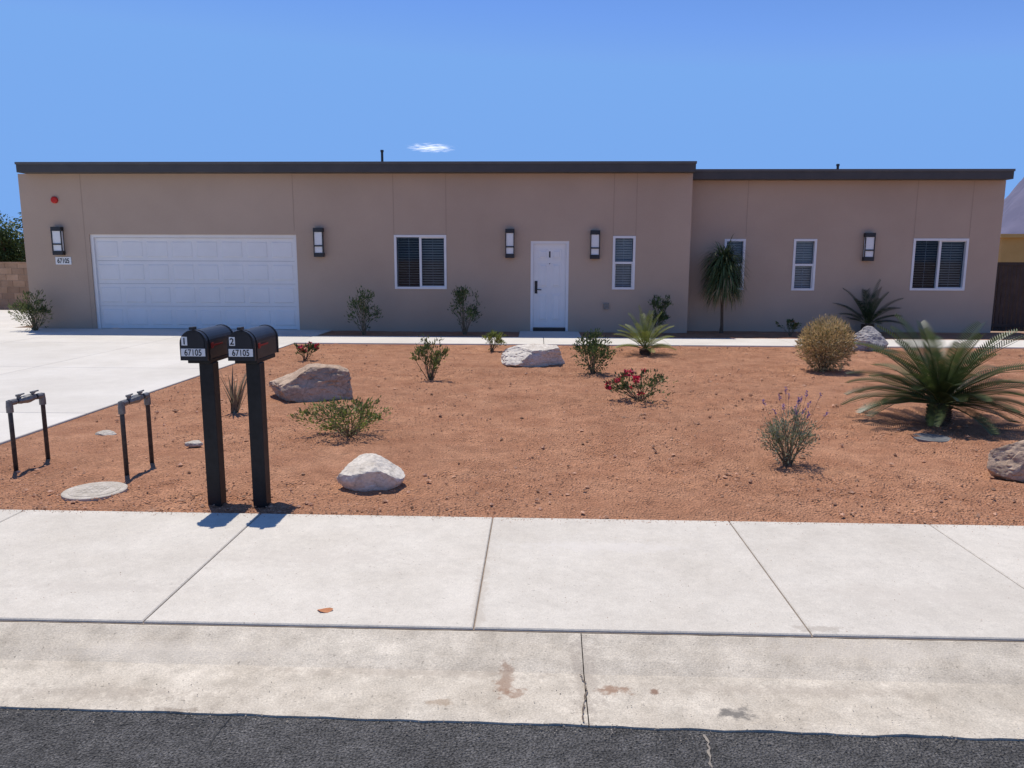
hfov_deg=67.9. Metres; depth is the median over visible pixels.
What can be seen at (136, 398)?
backflow preventer
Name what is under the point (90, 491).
utility cover
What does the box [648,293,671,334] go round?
shrub
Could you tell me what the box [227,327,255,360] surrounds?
door
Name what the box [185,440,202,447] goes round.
flat stone
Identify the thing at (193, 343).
door
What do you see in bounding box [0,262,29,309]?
block wall
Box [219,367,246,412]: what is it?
dry agave
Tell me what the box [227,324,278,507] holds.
mailbox
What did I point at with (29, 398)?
backflow preventer
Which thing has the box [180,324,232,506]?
mailbox
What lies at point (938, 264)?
window
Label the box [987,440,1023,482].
boulder
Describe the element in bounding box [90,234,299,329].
garage door
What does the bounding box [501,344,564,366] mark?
boulder
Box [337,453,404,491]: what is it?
boulder
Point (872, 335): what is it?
boulder
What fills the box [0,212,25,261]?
tree
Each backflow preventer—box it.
[6,390,49,470]
[118,390,153,475]
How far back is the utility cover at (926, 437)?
6.91 m
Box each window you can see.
[394,235,446,288]
[612,236,635,289]
[724,239,745,288]
[791,239,816,290]
[909,238,968,290]
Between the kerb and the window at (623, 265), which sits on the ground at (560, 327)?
the kerb
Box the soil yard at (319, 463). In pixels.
[0,344,1023,525]
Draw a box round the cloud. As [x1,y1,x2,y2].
[420,145,444,149]
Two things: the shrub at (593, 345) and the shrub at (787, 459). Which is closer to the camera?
the shrub at (787, 459)
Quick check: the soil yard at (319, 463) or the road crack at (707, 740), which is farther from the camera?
the soil yard at (319, 463)
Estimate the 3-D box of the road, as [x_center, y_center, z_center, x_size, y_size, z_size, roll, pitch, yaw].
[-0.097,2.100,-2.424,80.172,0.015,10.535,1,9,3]
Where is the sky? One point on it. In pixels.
(715, 84)
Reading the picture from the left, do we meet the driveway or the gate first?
the driveway
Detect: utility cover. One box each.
[61,481,127,500]
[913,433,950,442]
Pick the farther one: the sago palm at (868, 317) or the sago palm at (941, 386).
the sago palm at (868, 317)
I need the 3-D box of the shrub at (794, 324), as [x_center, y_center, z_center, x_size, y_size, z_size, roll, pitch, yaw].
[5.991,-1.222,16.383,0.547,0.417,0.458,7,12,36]
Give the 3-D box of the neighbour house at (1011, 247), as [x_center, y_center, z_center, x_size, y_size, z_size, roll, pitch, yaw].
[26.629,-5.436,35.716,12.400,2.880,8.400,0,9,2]
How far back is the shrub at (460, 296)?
16.39 m
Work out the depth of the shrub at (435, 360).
10.15 m
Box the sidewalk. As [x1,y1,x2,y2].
[0,509,1023,641]
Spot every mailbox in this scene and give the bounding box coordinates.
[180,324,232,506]
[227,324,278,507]
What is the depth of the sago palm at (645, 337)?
13.07 m
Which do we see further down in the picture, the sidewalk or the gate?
the sidewalk
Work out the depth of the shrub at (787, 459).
5.99 m
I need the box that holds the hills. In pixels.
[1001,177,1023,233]
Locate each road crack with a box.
[199,716,231,754]
[703,734,712,766]
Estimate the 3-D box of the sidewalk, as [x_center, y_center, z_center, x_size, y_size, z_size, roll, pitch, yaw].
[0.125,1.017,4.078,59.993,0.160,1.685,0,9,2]
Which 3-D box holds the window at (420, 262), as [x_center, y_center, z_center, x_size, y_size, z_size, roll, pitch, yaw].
[-2.036,-2.752,17.164,1.206,1.230,0.445,0,9,2]
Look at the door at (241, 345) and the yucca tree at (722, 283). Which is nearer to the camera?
the door at (241, 345)
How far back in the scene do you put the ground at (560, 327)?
19.33 m
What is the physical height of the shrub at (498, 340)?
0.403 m
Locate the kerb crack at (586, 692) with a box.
[579,674,587,721]
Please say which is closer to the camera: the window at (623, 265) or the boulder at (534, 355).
the boulder at (534, 355)
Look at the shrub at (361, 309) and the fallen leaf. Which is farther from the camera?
the shrub at (361, 309)
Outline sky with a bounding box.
[0,0,1023,238]
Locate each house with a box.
[14,150,1015,332]
[998,234,1023,286]
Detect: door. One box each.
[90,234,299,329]
[180,326,208,360]
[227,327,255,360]
[530,241,568,330]
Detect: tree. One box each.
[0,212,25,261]
[694,233,750,332]
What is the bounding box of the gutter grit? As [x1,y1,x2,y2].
[4,682,1022,765]
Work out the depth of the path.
15.02 m
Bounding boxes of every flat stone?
[95,430,116,435]
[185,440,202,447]
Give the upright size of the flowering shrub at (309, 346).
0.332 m
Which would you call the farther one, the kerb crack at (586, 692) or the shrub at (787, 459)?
the shrub at (787, 459)
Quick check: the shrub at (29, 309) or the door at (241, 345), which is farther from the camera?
the shrub at (29, 309)
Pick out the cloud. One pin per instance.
(432, 147)
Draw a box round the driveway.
[0,310,330,444]
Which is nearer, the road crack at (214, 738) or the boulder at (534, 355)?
the road crack at (214, 738)
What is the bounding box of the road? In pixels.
[0,708,1023,767]
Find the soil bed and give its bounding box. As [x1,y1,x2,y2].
[318,331,1023,339]
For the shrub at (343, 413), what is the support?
on the soil yard at (319, 463)
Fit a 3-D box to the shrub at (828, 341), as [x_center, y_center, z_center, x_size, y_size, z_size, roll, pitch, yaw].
[4.618,-0.591,11.132,0.934,0.902,0.886,2,10,13]
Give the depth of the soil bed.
16.60 m
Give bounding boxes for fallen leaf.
[318,608,332,612]
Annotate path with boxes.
[295,331,1023,348]
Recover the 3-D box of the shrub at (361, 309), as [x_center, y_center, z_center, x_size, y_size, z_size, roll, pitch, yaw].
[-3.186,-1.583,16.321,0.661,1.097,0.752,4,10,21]
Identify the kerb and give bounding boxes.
[0,622,1023,740]
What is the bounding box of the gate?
[991,262,1023,330]
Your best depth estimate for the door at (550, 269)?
16.99 m
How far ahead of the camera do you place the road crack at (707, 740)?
2.63 m
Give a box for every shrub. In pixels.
[7,289,52,330]
[290,395,392,437]
[294,341,319,360]
[346,286,382,334]
[409,334,449,380]
[447,285,484,334]
[482,329,507,351]
[570,328,615,374]
[603,368,677,402]
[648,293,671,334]
[757,386,828,465]
[775,318,801,335]
[795,314,860,372]
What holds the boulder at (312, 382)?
on the soil yard at (319, 463)
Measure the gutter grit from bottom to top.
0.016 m
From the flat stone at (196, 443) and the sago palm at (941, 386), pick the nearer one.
the flat stone at (196, 443)
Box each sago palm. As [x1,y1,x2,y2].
[613,305,675,355]
[838,280,904,329]
[840,313,1023,434]
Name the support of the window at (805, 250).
in the house at (603, 246)
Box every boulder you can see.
[269,363,352,402]
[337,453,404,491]
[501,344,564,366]
[851,326,888,350]
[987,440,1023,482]
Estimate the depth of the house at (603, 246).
16.99 m
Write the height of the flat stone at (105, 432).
0.050 m
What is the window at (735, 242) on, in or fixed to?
in the house at (603, 246)
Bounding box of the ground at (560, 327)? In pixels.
[162,311,1023,726]
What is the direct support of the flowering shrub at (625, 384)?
on the soil yard at (319, 463)

